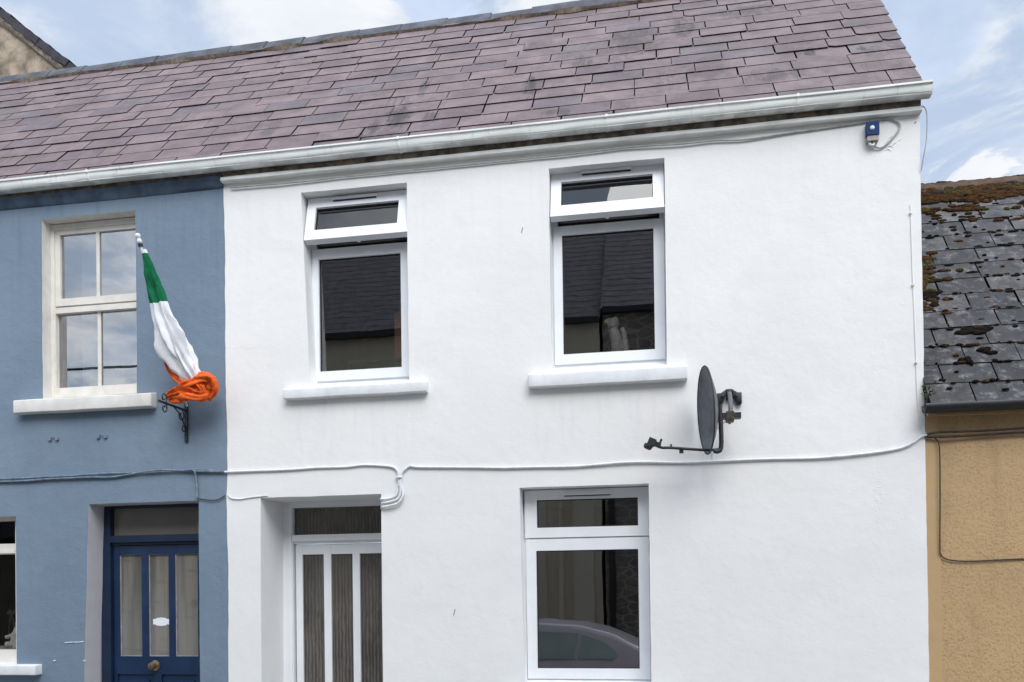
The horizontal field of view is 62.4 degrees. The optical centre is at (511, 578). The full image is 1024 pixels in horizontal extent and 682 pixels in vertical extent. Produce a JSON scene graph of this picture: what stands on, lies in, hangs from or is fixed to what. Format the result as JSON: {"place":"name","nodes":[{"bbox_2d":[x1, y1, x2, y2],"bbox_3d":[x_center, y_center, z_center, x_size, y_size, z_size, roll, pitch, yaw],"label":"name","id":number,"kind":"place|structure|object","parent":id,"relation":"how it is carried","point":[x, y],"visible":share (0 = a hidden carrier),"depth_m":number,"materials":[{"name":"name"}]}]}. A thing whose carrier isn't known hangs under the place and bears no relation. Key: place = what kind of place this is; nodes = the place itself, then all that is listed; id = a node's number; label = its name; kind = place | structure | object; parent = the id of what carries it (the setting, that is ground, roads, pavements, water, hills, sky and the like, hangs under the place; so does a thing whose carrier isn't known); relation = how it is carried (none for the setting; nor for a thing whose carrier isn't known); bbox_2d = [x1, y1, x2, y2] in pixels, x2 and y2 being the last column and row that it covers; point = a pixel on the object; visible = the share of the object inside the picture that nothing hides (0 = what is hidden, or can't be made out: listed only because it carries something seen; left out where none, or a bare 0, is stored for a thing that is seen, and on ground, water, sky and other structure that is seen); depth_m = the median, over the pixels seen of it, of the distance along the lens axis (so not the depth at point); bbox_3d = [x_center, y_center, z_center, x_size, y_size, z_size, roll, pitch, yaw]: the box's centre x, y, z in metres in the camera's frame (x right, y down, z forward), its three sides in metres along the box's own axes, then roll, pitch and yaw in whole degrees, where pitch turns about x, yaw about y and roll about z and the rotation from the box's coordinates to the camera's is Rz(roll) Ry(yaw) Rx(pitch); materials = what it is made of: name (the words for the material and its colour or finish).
{"place":"outdoors","nodes":[
{"label":"outdoors","id":0,"kind":"place"},
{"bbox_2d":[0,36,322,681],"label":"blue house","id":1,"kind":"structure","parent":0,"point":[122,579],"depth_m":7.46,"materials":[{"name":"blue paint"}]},
{"bbox_2d":[5,609,15,647],"bbox_3d":[-4.498,0.449,7.725,0.348,0.360,0.151,-1,0,10],"label":"figurine","id":2,"kind":"object","parent":1,"relation":"on","point":[11,643],"visible":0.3,"depth_m":7.70,"materials":[{"name":"ceramic"}]},
{"bbox_2d":[0,517,41,674],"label":"window","id":3,"kind":"structure","parent":1,"relation":"in","point":[8,656],"depth_m":7.58,"materials":[{"name":"white wood"}]},
{"bbox_2d":[13,217,156,414],"bbox_3d":[-3.695,-2.309,7.423,1.322,1.713,0.303,-1,0,10],"label":"window","id":4,"kind":"structure","parent":1,"relation":"in","point":[101,397],"depth_m":7.48,"materials":[{"name":"white wood"}]},
{"bbox_2d":[0,468,223,482],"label":"cable","id":5,"kind":"object","parent":1,"relation":"attached to","point":[107,473],"visible":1,"depth_m":7.30,"materials":[{"name":"blue plastic"}]},
{"bbox_2d":[113,544,199,681],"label":"door","id":6,"kind":"structure","parent":1,"relation":"in","point":[157,626],"depth_m":7.51,"materials":[{"name":"blue paint"}]},
{"bbox_2d":[158,393,188,441],"bbox_3d":[-2.799,-1.335,6.987,0.026,0.344,0.409,-1,0,10],"label":"flag bracket","id":7,"kind":"object","parent":1,"relation":"attached to","point":[185,421],"visible":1,"depth_m":7.13,"materials":[{"name":"black metal"}]},
{"bbox_2d":[135,233,218,406],"bbox_3d":[-2.736,-2.109,6.953,0.617,1.336,0.296,-1,0,-10],"label":"flag","id":8,"kind":"object","parent":7,"relation":"attached to","point":[173,348],"visible":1,"depth_m":6.87,"materials":[{"name":"multicoloured fabric"}]},
{"bbox_2d":[183,469,197,498],"bbox_3d":[-2.720,-0.805,7.153,0.126,0.256,0.038,-1,0,10],"label":"cable","id":9,"kind":"object","parent":1,"relation":"attached to","point":[195,475],"visible":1,"depth_m":7.14,"materials":[{"name":"blue plastic"}]},
{"bbox_2d":[198,495,224,500],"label":"cable","id":10,"kind":"object","parent":1,"relation":"attached to","point":[212,500],"visible":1,"depth_m":7.13,"materials":[{"name":"blue plastic"}]},
{"label":"ground","id":11,"kind":"structure","parent":0,"visible":0},
{"bbox_2d":[0,7,76,76],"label":"gable house","id":12,"kind":"structure","parent":11,"relation":"on","point":[24,49],"depth_m":10.40,"materials":[{"name":"paint"}]},
{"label":"pavement","id":13,"kind":"structure","parent":0,"visible":0},
{"bbox_2d":[214,0,932,681],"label":"white house","id":14,"kind":"structure","parent":13,"relation":"on","point":[770,278],"depth_m":6.75,"materials":[{"name":"white paint"}]},
{"bbox_2d":[227,494,267,499],"bbox_3d":[-2.217,-0.692,7.080,0.364,0.051,0.010,-1,0,10],"label":"cable","id":15,"kind":"object","parent":14,"relation":"attached to","point":[246,497],"visible":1,"depth_m":7.08,"materials":[{"name":"white plastic"}]},
{"bbox_2d":[224,464,399,485],"bbox_3d":[-1.662,-0.838,6.978,1.530,0.192,0.021,-1,0,10],"label":"cable","id":16,"kind":"object","parent":14,"relation":"attached to","point":[320,467],"visible":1,"depth_m":6.96,"materials":[{"name":"white plastic"}]},
{"bbox_2d":[296,543,382,681],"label":"door","id":17,"kind":"structure","parent":14,"relation":"in","point":[339,586],"depth_m":7.44,"materials":[{"name":"white glass"}]},
{"bbox_2d":[283,190,427,400],"bbox_3d":[-1.273,-2.353,7.018,1.222,1.732,0.311,-1,0,10],"label":"window","id":18,"kind":"structure","parent":14,"relation":"in","point":[393,380],"depth_m":7.02,"materials":[{"name":"white plastic"}]},
{"bbox_2d":[380,481,403,508],"bbox_3d":[-0.991,-0.679,6.863,0.239,0.226,0.074,-1,-1,27],"label":"cable","id":19,"kind":"object","parent":14,"relation":"attached to","point":[401,490],"visible":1,"depth_m":6.84,"materials":[{"name":"white plastic"}]},
{"bbox_2d":[230,118,900,187],"bbox_3d":[0.246,-3.251,6.654,5.304,0.225,0.031,-1,0,10],"label":"cable","id":20,"kind":"object","parent":14,"relation":"attached to","point":[895,134],"visible":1,"depth_m":6.58,"materials":[{"name":"grey plastic"}]},
{"bbox_2d":[524,486,650,681],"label":"window","id":21,"kind":"structure","parent":14,"relation":"in","point":[537,539],"depth_m":6.75,"materials":[{"name":"white plastic"}]},
{"bbox_2d":[528,164,687,388],"bbox_3d":[0.766,-2.379,6.797,1.224,1.750,0.572,-1,0,10],"label":"window","id":22,"kind":"structure","parent":14,"relation":"in","point":[649,365],"depth_m":6.67,"materials":[{"name":"white plastic"}]},
{"bbox_2d":[603,317,628,351],"bbox_3d":[0.856,-1.946,6.923,0.203,0.394,0.128,-1,0,10],"label":"figurine","id":23,"kind":"object","parent":14,"relation":"on","point":[619,342],"visible":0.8,"depth_m":6.88,"materials":[{"name":"ceramic"}]},
{"bbox_2d":[400,434,926,483],"bbox_3d":[1.058,-0.897,6.506,4.004,0.275,0.024,-1,0,10],"label":"cable","id":24,"kind":"object","parent":14,"relation":"attached to","point":[685,462],"visible":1,"depth_m":6.47,"materials":[{"name":"white plastic"}]},
{"bbox_2d":[643,365,741,454],"bbox_3d":[1.333,-1.227,6.196,0.735,0.647,0.550,-1,0,10],"label":"satellite dish","id":25,"kind":"object","parent":14,"relation":"attached to","point":[711,416],"visible":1,"depth_m":6.21,"materials":[{"name":"grey paint"}]},
{"bbox_2d":[865,121,879,146],"bbox_3d":[2.654,-3.269,6.220,0.086,0.170,0.073,-1,0,10],"label":"alarm box","id":26,"kind":"object","parent":14,"relation":"attached to","point":[872,131],"visible":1,"depth_m":6.20,"materials":[{"name":"blue plastic"}]},
{"bbox_2d":[910,205,925,432],"bbox_3d":[2.978,-1.899,6.186,0.093,1.694,0.012,-1,0,18],"label":"cable","id":27,"kind":"object","parent":14,"relation":"attached to","point":[914,319],"visible":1,"depth_m":6.19,"materials":[{"name":"white paint"}]},
{"bbox_2d":[921,105,927,170],"bbox_3d":[3.012,-3.225,6.177,0.053,0.478,0.016,-1,-1,23],"label":"cable","id":28,"kind":"object","parent":14,"relation":"hanging from","point":[926,137],"visible":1,"depth_m":6.17,"materials":[{"name":"grey plastic"}]},
{"bbox_2d":[921,174,1023,681],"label":"ochre house","id":29,"kind":"structure","parent":13,"relation":"on","point":[972,231],"depth_m":6.17,"materials":[{"name":"paint"}]},
{"bbox_2d":[920,380,936,402],"bbox_3d":[3.006,-1.333,6.091,0.109,0.183,0.097,-1,-1,37],"label":"gutter weed","id":30,"kind":"object","parent":29,"relation":"in","point":[926,395],"visible":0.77,"depth_m":6.08,"materials":[{"name":"green plant"}]},
{"bbox_2d":[925,427,1023,437],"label":"cable","id":31,"kind":"object","parent":29,"relation":"attached to","point":[978,434],"visible":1,"depth_m":6.11,"materials":[{"name":"brown plastic"}]},
{"bbox_2d":[934,438,1023,561],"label":"cable","id":32,"kind":"object","parent":29,"relation":"attached to","point":[940,521],"visible":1,"depth_m":6.15,"materials":[{"name":"brown plastic"}]}
]}

